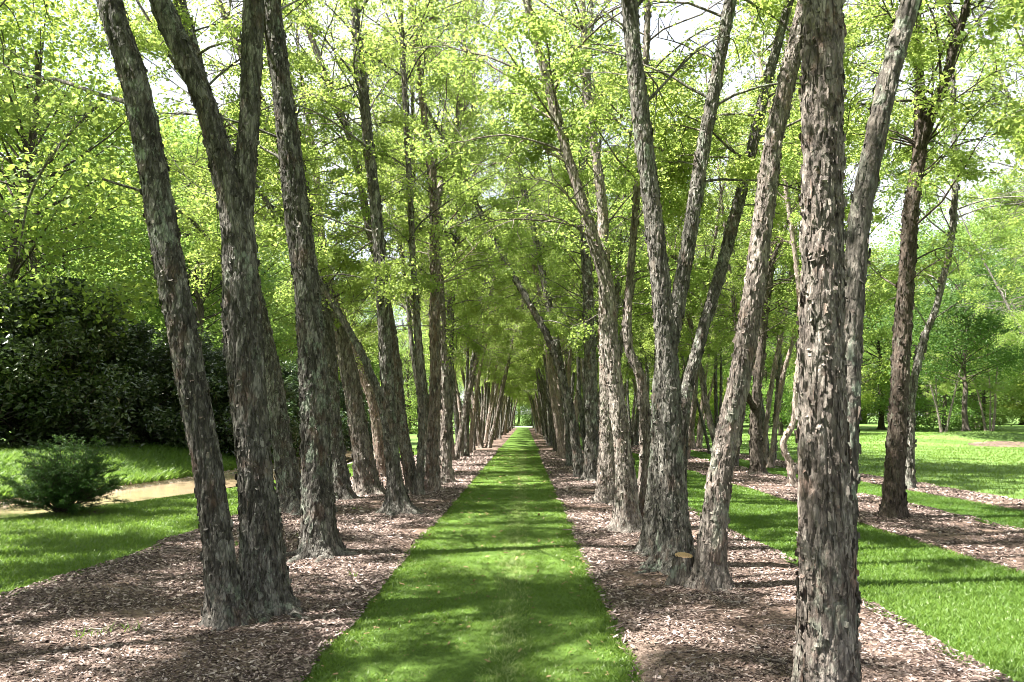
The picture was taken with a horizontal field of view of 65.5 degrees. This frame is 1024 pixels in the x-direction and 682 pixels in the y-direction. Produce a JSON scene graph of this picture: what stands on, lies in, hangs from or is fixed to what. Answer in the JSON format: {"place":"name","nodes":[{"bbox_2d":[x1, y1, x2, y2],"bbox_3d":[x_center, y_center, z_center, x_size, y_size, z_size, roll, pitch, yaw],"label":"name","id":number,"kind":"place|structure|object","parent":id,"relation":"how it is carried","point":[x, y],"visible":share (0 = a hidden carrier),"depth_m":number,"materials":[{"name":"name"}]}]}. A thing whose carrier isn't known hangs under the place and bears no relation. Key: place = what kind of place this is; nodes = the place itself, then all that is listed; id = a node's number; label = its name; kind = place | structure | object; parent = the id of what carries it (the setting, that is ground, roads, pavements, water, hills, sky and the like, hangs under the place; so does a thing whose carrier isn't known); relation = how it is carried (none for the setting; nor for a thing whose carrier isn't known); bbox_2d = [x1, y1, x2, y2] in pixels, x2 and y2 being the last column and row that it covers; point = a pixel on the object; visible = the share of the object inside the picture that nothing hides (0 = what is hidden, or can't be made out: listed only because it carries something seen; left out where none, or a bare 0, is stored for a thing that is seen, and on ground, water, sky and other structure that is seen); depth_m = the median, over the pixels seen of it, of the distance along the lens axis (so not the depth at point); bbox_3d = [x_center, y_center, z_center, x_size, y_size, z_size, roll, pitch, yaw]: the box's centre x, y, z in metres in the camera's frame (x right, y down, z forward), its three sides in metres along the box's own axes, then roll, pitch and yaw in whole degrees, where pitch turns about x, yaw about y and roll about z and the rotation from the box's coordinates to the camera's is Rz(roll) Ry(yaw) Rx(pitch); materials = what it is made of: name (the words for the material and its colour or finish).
{"place":"outdoors","nodes":[
{"label":"outdoors","id":0,"kind":"place"},
{"bbox_2d":[0,431,382,518],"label":"dirt path","id":1,"kind":"structure","parent":0,"point":[159,491],"depth_m":18.60,"materials":[{"name":"beige soil"}]},
{"bbox_2d":[290,428,646,681],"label":"grass path","id":2,"kind":"structure","parent":0,"point":[520,437],"depth_m":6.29,"materials":[{"name":"green plant"}]},
{"bbox_2d":[474,447,536,681],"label":"pale path grass","id":3,"kind":"structure","parent":2,"relation":"on","point":[513,594],"depth_m":7.04,"materials":[{"name":"green plant"}]},
{"bbox_2d":[0,415,1023,680],"bbox_3d":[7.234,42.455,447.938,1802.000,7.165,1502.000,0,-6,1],"label":"ground","id":4,"kind":"structure","parent":0,"point":[968,435],"depth_m":28.34,"materials":[{"name":"green plant"}]},
{"bbox_2d":[0,1,49,228],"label":"river birch","id":5,"kind":"object","parent":4,"relation":"on","point":[25,120],"visible":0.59,"depth_m":25.19,"materials":[{"name":"green plant"}]},
{"bbox_2d":[0,296,92,447],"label":"evergreen shrub","id":6,"kind":"object","parent":4,"relation":"on","point":[8,412],"visible":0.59,"depth_m":23.23,"materials":[{"name":"green plant"}]},
{"bbox_2d":[27,509,105,516],"bbox_3d":[-7.645,2.979,13.559,1.400,0.118,1.100,0,-6,1],"label":"mulch ring","id":7,"kind":"object","parent":4,"relation":"on","point":[73,513],"visible":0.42,"depth_m":13.41,"materials":[{"name":"brown wood"}]},
{"bbox_2d":[0,433,130,515],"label":"feathery bush","id":8,"kind":"object","parent":7,"relation":"on","point":[65,484],"visible":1,"depth_m":13.30,"materials":[{"name":"green plant"}]},
{"bbox_2d":[0,37,151,357],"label":"broadleaf tree","id":9,"kind":"object","parent":4,"relation":"on","point":[31,259],"visible":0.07,"depth_m":40.44,"materials":[{"name":"green plant"}]},
{"bbox_2d":[0,114,158,324],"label":"broadleaf tree","id":10,"kind":"object","parent":4,"relation":"on","point":[60,221],"visible":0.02,"depth_m":45.88,"materials":[{"name":"green plant"}]},
{"bbox_2d":[0,276,170,448],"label":"evergreen shrub","id":11,"kind":"object","parent":4,"relation":"on","point":[104,417],"visible":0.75,"depth_m":24.27,"materials":[{"name":"green plant"}]},
{"bbox_2d":[0,0,215,412],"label":"broadleaf tree","id":12,"kind":"object","parent":4,"relation":"on","point":[9,30],"visible":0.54,"depth_m":26.22,"materials":[{"name":"green plant"}]},
{"bbox_2d":[45,103,221,346],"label":"broadleaf tree","id":13,"kind":"object","parent":4,"relation":"on","point":[210,323],"visible":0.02,"depth_m":51.24,"materials":[{"name":"green plant"}]},
{"bbox_2d":[59,319,229,448],"bbox_3d":[-13.492,1.478,28.243,6.547,4.779,5.903,0,-6,-3],"label":"evergreen shrub","id":14,"kind":"object","parent":4,"relation":"on","point":[163,420],"visible":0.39,"depth_m":27.11,"materials":[{"name":"green plant"}]},
{"bbox_2d":[0,441,300,499],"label":"bank grass","id":15,"kind":"structure","parent":4,"relation":"on","point":[172,463],"depth_m":22.28,"materials":[{"name":"green plant"}]},
{"bbox_2d":[55,115,294,396],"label":"broadleaf tree","id":16,"kind":"object","parent":4,"relation":"on","point":[218,279],"visible":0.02,"depth_m":46.01,"materials":[{"name":"green plant"}]},
{"bbox_2d":[61,105,295,369],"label":"broadleaf tree","id":17,"kind":"object","parent":4,"relation":"on","point":[201,325],"visible":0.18,"depth_m":41.05,"materials":[{"name":"green plant"}]},
{"bbox_2d":[132,329,231,439],"bbox_3d":[-12.556,1.844,30.796,5.278,4.630,5.906,-2,-6,23],"label":"evergreen shrub","id":18,"kind":"object","parent":4,"relation":"on","point":[208,353],"visible":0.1,"depth_m":29.30,"materials":[{"name":"green plant"}]},
{"bbox_2d":[0,448,416,599],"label":"lawn grass","id":19,"kind":"structure","parent":4,"relation":"on","point":[181,522],"depth_m":11.01,"materials":[{"name":"green plant"}]},
{"bbox_2d":[160,347,299,456],"bbox_3d":[-10.418,2.240,30.098,5.924,4.324,5.341,-3,-6,28],"label":"evergreen shrub","id":20,"kind":"object","parent":4,"relation":"on","point":[217,381],"visible":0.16,"depth_m":28.76,"materials":[{"name":"green plant"}]},
{"bbox_2d":[144,161,345,363],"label":"broadleaf tree","id":21,"kind":"object","parent":4,"relation":"on","point":[271,271],"visible":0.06,"depth_m":52.17,"materials":[{"name":"green plant"}]},
{"bbox_2d":[0,428,516,681],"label":"mulch bed","id":22,"kind":"object","parent":4,"relation":"on","point":[497,444],"visible":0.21,"depth_m":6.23,"materials":[{"name":"brown wood"}]},
{"bbox_2d":[0,0,305,631],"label":"river birch","id":23,"kind":"object","parent":22,"relation":"on","point":[252,584],"visible":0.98,"depth_m":6.58,"materials":[{"name":"brown plant"}]},
{"bbox_2d":[90,0,350,515],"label":"river birch","id":24,"kind":"object","parent":22,"relation":"on","point":[287,477],"visible":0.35,"depth_m":13.39,"materials":[{"name":"green plant"}]},
{"bbox_2d":[54,0,449,515],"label":"river birch","id":25,"kind":"object","parent":22,"relation":"on","point":[390,396],"visible":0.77,"depth_m":14.19,"materials":[{"name":"green plant"}]},
{"bbox_2d":[157,0,385,563],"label":"river birch","id":26,"kind":"object","parent":22,"relation":"on","point":[320,538],"visible":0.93,"depth_m":9.44,"materials":[{"name":"grey plant"}]},
{"bbox_2d":[155,0,423,495],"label":"river birch","id":27,"kind":"object","parent":22,"relation":"on","point":[369,469],"visible":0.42,"depth_m":16.85,"materials":[{"name":"green plant"}]},
{"bbox_2d":[156,0,438,500],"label":"river birch","id":28,"kind":"object","parent":22,"relation":"on","point":[342,488],"visible":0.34,"depth_m":15.82,"materials":[{"name":"green plant"}]},
{"bbox_2d":[284,0,515,494],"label":"river birch","id":29,"kind":"object","parent":22,"relation":"on","point":[419,475],"visible":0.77,"depth_m":17.03,"materials":[{"name":"green plant"}]},
{"bbox_2d":[274,0,539,470],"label":"river birch","id":30,"kind":"object","parent":22,"relation":"on","point":[458,241],"visible":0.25,"depth_m":23.74,"materials":[{"name":"green plant"}]},
{"bbox_2d":[320,0,526,452],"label":"river birch","id":31,"kind":"object","parent":22,"relation":"on","point":[474,273],"visible":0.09,"depth_m":27.25,"materials":[{"name":"green plant"}]},
{"bbox_2d":[341,0,571,491],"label":"river birch","id":32,"kind":"object","parent":22,"relation":"on","point":[439,469],"visible":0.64,"depth_m":18.20,"materials":[{"name":"green plant"}]},
{"bbox_2d":[356,100,558,460],"bbox_3d":[-2.639,-2.392,31.571,7.085,14.572,9.935,-5,-7,41],"label":"river birch","id":33,"kind":"object","parent":22,"relation":"on","point":[473,346],"visible":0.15,"depth_m":31.18,"materials":[{"name":"green plant"}]},
{"bbox_2d":[395,187,523,449],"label":"river birch","id":34,"kind":"object","parent":22,"relation":"on","point":[485,377],"visible":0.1,"depth_m":40.45,"materials":[{"name":"green plant"}]},
{"bbox_2d":[392,223,536,452],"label":"river birch","id":35,"kind":"object","parent":22,"relation":"on","point":[472,424],"visible":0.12,"depth_m":37.20,"materials":[{"name":"green plant"}]},
{"bbox_2d":[421,229,519,445],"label":"river birch","id":36,"kind":"object","parent":22,"relation":"on","point":[483,406],"visible":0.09,"depth_m":47.55,"materials":[{"name":"green plant"}]},
{"bbox_2d":[407,112,555,456],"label":"river birch","id":37,"kind":"object","parent":22,"relation":"on","point":[464,451],"visible":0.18,"depth_m":33.84,"materials":[{"name":"green plant"}]},
{"bbox_2d":[424,166,544,447],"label":"river birch","id":38,"kind":"object","parent":22,"relation":"on","point":[490,441],"visible":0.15,"depth_m":43.79,"materials":[{"name":"green plant"}]},
{"bbox_2d":[456,305,524,443],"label":"river birch","id":39,"kind":"object","parent":22,"relation":"on","point":[490,412],"visible":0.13,"depth_m":50.95,"materials":[{"name":"green plant"}]},
{"bbox_2d":[193,240,351,418],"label":"broadleaf tree","id":40,"kind":"object","parent":4,"relation":"on","point":[277,305],"visible":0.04,"depth_m":60.84,"materials":[{"name":"green plant"}]},
{"bbox_2d":[270,358,349,454],"bbox_3d":[-9.956,2.902,34.995,5.341,4.324,5.924,-5,-8,44],"label":"evergreen shrub","id":41,"kind":"object","parent":4,"relation":"on","point":[293,409],"visible":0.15,"depth_m":34.57,"materials":[{"name":"green plant"}]},
{"bbox_2d":[337,271,406,381],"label":"broadleaf tree","id":42,"kind":"object","parent":4,"relation":"on","point":[366,314],"visible":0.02,"depth_m":95.62,"materials":[{"name":"green plant"}]},
{"bbox_2d":[371,327,429,433],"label":"broadleaf tree","id":43,"kind":"object","parent":4,"relation":"on","point":[407,368],"visible":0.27,"depth_m":89.32,"materials":[{"name":"green plant"}]},
{"bbox_2d":[0,451,998,681],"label":"fallen twigs","id":44,"kind":"object","parent":4,"relation":"on","point":[689,665],"depth_m":6.46,"materials":[{"name":"brown wood"}]},
{"bbox_2d":[730,274,797,434],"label":"broadleaf tree","id":45,"kind":"object","parent":4,"relation":"on","point":[785,414],"visible":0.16,"depth_m":65.04,"materials":[{"name":"green plant"}]},
{"bbox_2d":[747,170,800,467],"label":"river birch","id":46,"kind":"object","parent":4,"relation":"on","point":[771,458],"visible":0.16,"depth_m":26.49,"materials":[{"name":"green plant"}]},
{"bbox_2d":[529,428,1019,681],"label":"mulch bed","id":47,"kind":"object","parent":4,"relation":"on","point":[540,443],"visible":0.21,"depth_m":6.18,"materials":[{"name":"brown wood"}]},
{"bbox_2d":[353,0,598,477],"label":"river birch","id":48,"kind":"object","parent":47,"relation":"on","point":[574,456],"visible":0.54,"depth_m":22.23,"materials":[{"name":"green plant"}]},
{"bbox_2d":[504,217,576,445],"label":"river birch","id":49,"kind":"object","parent":47,"relation":"on","point":[548,437],"visible":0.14,"depth_m":47.79,"materials":[{"name":"green plant"}]},
{"bbox_2d":[492,201,599,433],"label":"river birch","id":50,"kind":"object","parent":47,"relation":"on","point":[538,362],"visible":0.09,"depth_m":41.84,"materials":[{"name":"green plant"}]},
{"bbox_2d":[486,178,624,402],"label":"river birch","id":51,"kind":"object","parent":47,"relation":"on","point":[573,377],"visible":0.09,"depth_m":44.98,"materials":[{"name":"green plant"}]},
{"bbox_2d":[469,132,647,458],"bbox_3d":[1.979,-1.742,33.151,8.542,13.644,7.290,1,-6,-10],"label":"river birch","id":52,"kind":"object","parent":47,"relation":"on","point":[556,411],"visible":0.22,"depth_m":32.19,"materials":[{"name":"green plant"}]},
{"bbox_2d":[475,148,650,451],"bbox_3d":[2.579,-2.353,38.509,10.471,15.826,6.162,-1,-6,10],"label":"river birch","id":53,"kind":"object","parent":47,"relation":"on","point":[554,443],"visible":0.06,"depth_m":38.38,"materials":[{"name":"green plant"}]},
{"bbox_2d":[501,164,643,453],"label":"river birch","id":54,"kind":"object","parent":47,"relation":"on","point":[569,365],"visible":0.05,"depth_m":35.88,"materials":[{"name":"green plant"}]},
{"bbox_2d":[486,0,690,480],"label":"river birch","id":55,"kind":"object","parent":47,"relation":"on","point":[587,310],"visible":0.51,"depth_m":20.55,"materials":[{"name":"green plant"}]},
{"bbox_2d":[382,0,802,532],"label":"river birch","id":56,"kind":"object","parent":47,"relation":"on","point":[620,489],"visible":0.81,"depth_m":11.96,"materials":[{"name":"green plant"}]},
{"bbox_2d":[495,62,729,453],"bbox_3d":[2.991,-2.354,27.752,8.455,13.878,5.866,-4,-7,36],"label":"river birch","id":57,"kind":"object","parent":47,"relation":"on","point":[580,399],"visible":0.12,"depth_m":27.86,"materials":[{"name":"green plant"}]},
{"bbox_2d":[493,32,747,416],"bbox_3d":[3.201,-2.402,24.880,8.168,13.407,5.667,-2,-6,21],"label":"river birch","id":58,"kind":"object","parent":47,"relation":"on","point":[646,304],"visible":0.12,"depth_m":25.06,"materials":[{"name":"green plant"}]},
{"bbox_2d":[594,574,667,681],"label":"bare soil","id":59,"kind":"structure","parent":47,"relation":"on","point":[657,656],"depth_m":5.45,"materials":[{"name":"brown soil"}]},
{"bbox_2d":[664,552,693,585],"bbox_3d":[1.626,2.252,7.595,0.439,0.436,0.407,0,-6,1],"label":"tree stump","id":60,"kind":"object","parent":47,"relation":"on","point":[681,567],"visible":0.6,"depth_m":7.53,"materials":[{"name":"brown wood"}]},
{"bbox_2d":[684,0,801,592],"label":"river birch","id":61,"kind":"object","parent":47,"relation":"on","point":[709,571],"visible":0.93,"depth_m":7.62,"materials":[{"name":"grey plant"}]},
{"bbox_2d":[554,0,978,574],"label":"river birch","id":62,"kind":"object","parent":47,"relation":"on","point":[665,534],"visible":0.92,"depth_m":9.96,"materials":[{"name":"green plant"}]},
{"bbox_2d":[790,0,921,681],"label":"river birch","id":63,"kind":"object","parent":47,"relation":"on","point":[828,416],"visible":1,"depth_m":4.39,"materials":[{"name":"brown plant"}]},
{"bbox_2d":[579,434,1023,572],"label":"mulch bed","id":64,"kind":"object","parent":4,"relation":"on","point":[935,535],"visible":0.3,"depth_m":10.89,"materials":[{"name":"brown wood"}]},
{"bbox_2d":[598,270,679,444],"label":"river birch","id":65,"kind":"object","parent":64,"relation":"on","point":[635,440],"visible":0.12,"depth_m":47.36,"materials":[{"name":"green plant"}]},
{"bbox_2d":[618,188,685,406],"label":"river birch","id":66,"kind":"object","parent":64,"relation":"on","point":[631,372],"visible":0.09,"depth_m":42.55,"materials":[{"name":"green plant"}]},
{"bbox_2d":[590,84,755,458],"bbox_3d":[7.325,-2.904,32.600,10.795,15.835,7.698,-11,-12,62],"label":"river birch","id":67,"kind":"object","parent":64,"relation":"on","point":[692,422],"visible":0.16,"depth_m":31.11,"materials":[{"name":"green plant"}]},
{"bbox_2d":[610,176,743,382],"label":"river birch","id":68,"kind":"object","parent":64,"relation":"on","point":[636,342],"visible":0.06,"depth_m":36.67,"materials":[{"name":"green plant"}]},
{"bbox_2d":[606,23,865,465],"bbox_3d":[6.727,-3.159,26.991,10.373,15.216,7.397,-6,-8,46],"label":"river birch","id":69,"kind":"object","parent":64,"relation":"on","point":[733,314],"visible":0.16,"depth_m":26.88,"materials":[{"name":"green plant"}]},
{"bbox_2d":[686,0,883,486],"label":"river birch","id":70,"kind":"object","parent":64,"relation":"on","point":[791,473],"visible":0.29,"depth_m":19.24,"materials":[{"name":"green plant"}]},
{"bbox_2d":[700,0,884,474],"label":"river birch","id":71,"kind":"object","parent":64,"relation":"on","point":[756,453],"visible":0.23,"depth_m":22.70,"materials":[{"name":"green plant"}]},
{"bbox_2d":[732,0,1023,520],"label":"river birch","id":72,"kind":"object","parent":64,"relation":"on","point":[893,503],"visible":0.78,"depth_m":12.94,"materials":[{"name":"green plant"}]},
{"bbox_2d":[885,0,1023,168],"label":"river birch","id":73,"kind":"object","parent":64,"relation":"on","point":[991,26],"visible":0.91,"depth_m":7.58,"materials":[{"name":"green plant"}]},
{"bbox_2d":[630,438,1023,509],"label":"mulch bed","id":74,"kind":"object","parent":4,"relation":"on","point":[1000,503],"visible":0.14,"depth_m":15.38,"materials":[{"name":"brown wood"}]},
{"bbox_2d":[624,186,740,453],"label":"river birch","id":75,"kind":"object","parent":74,"relation":"on","point":[706,358],"visible":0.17,"depth_m":37.17,"materials":[{"name":"green plant"}]},
{"bbox_2d":[677,230,746,447],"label":"river birch","id":76,"kind":"object","parent":74,"relation":"on","point":[699,440],"visible":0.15,"depth_m":43.30,"materials":[{"name":"green plant"}]},
{"bbox_2d":[673,82,798,459],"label":"river birch","id":77,"kind":"object","parent":74,"relation":"on","point":[778,370],"visible":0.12,"depth_m":31.75,"materials":[{"name":"green plant"}]},
{"bbox_2d":[726,132,850,462],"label":"river birch","id":78,"kind":"object","parent":74,"relation":"on","point":[769,396],"visible":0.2,"depth_m":27.99,"materials":[{"name":"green plant"}]},
{"bbox_2d":[716,13,1000,340],"bbox_3d":[9.940,-2.826,25.068,6.063,14.342,8.738,4,-7,-38],"label":"river birch","id":79,"kind":"object","parent":74,"relation":"on","point":[870,303],"visible":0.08,"depth_m":24.23,"materials":[{"name":"green plant"}]},
{"bbox_2d":[862,0,1023,489],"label":"river birch","id":80,"kind":"object","parent":74,"relation":"on","point":[918,358],"visible":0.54,"depth_m":18.47,"materials":[{"name":"green plant"}]},
{"bbox_2d":[767,242,939,420],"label":"broadleaf tree","id":81,"kind":"object","parent":4,"relation":"on","point":[866,397],"visible":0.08,"depth_m":73.33,"materials":[{"name":"green plant"}]},
{"bbox_2d":[690,450,1023,529],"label":"lawn grass","id":82,"kind":"structure","parent":4,"relation":"on","point":[975,509],"depth_m":14.80,"materials":[{"name":"green plant"}]},
{"bbox_2d":[695,430,1023,498],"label":"lawn grass","id":83,"kind":"structure","parent":4,"relation":"on","point":[942,451],"depth_m":31.62,"materials":[{"name":"green plant"}]},
{"bbox_2d":[844,243,939,429],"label":"broadleaf tree","id":84,"kind":"object","parent":4,"relation":"on","point":[881,423],"visible":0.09,"depth_m":76.93,"materials":[{"name":"green plant"}]},
{"bbox_2d":[889,298,989,432],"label":"river birch","id":85,"kind":"object","parent":4,"relation":"on","point":[942,387],"visible":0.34,"depth_m":62.18,"materials":[{"name":"green plant"}]},
{"bbox_2d":[863,242,1023,430],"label":"maple tree","id":86,"kind":"object","parent":4,"relation":"on","point":[943,334],"visible":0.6,"depth_m":47.06,"materials":[{"name":"green plant"}]},
{"bbox_2d":[873,285,1016,431],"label":"broadleaf tree","id":87,"kind":"object","parent":4,"relation":"on","point":[945,410],"visible":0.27,"depth_m":71.78,"materials":[{"name":"green plant"}]},
{"bbox_2d":[873,173,1023,427],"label":"broadleaf tree","id":88,"kind":"object","parent":4,"relation":"on","point":[926,235],"visible":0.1,"depth_m":84.26,"materials":[{"name":"green plant"}]},
{"bbox_2d":[913,0,1023,281],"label":"river birch","id":89,"kind":"object","parent":4,"relation":"on","point":[992,193],"visible":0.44,"depth_m":26.60,"materials":[{"name":"green plant"}]},
{"bbox_2d":[921,158,1023,350],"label":"river birch","id":90,"kind":"object","parent":4,"relation":"on","point":[978,281],"visible":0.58,"depth_m":40.17,"materials":[{"name":"green plant"}]},
{"bbox_2d":[924,316,1023,430],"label":"broadleaf tree","id":91,"kind":"object","parent":4,"relation":"on","point":[1004,411],"visible":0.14,"depth_m":75.82,"materials":[{"name":"green plant"}]},
{"bbox_2d":[938,193,1023,381],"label":"broadleaf tree","id":92,"kind":"object","parent":4,"relation":"on","point":[1012,233],"visible":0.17,"depth_m":69.18,"materials":[{"name":"green plant"}]},
{"bbox_2d":[939,0,1023,294],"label":"river birch","id":93,"kind":"object","parent":4,"relation":"on","point":[1009,218],"visible":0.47,"depth_m":20.86,"materials":[{"name":"green plant"}]},
{"bbox_2d":[943,306,1023,430],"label":"river birch","id":94,"kind":"object","parent":4,"relation":"on","point":[989,388],"visible":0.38,"depth_m":51.93,"materials":[{"name":"green plant"}]},
{"bbox_2d":[963,93,1023,332],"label":"river birch","id":95,"kind":"object","parent":4,"relation":"on","point":[1018,318],"visible":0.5,"depth_m":32.27,"materials":[{"name":"green plant"}]},
{"bbox_2d":[0,0,1023,415],"label":"sky","id":96,"kind":"structure","parent":0,"point":[677,32],"materials":[{"name":"white"}]},
{"bbox_2d":[581,445,1023,681],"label":"lawn grass","id":97,"kind":"structure","parent":0,"point":[747,501],"depth_m":7.78,"materials":[{"name":"green plant"}]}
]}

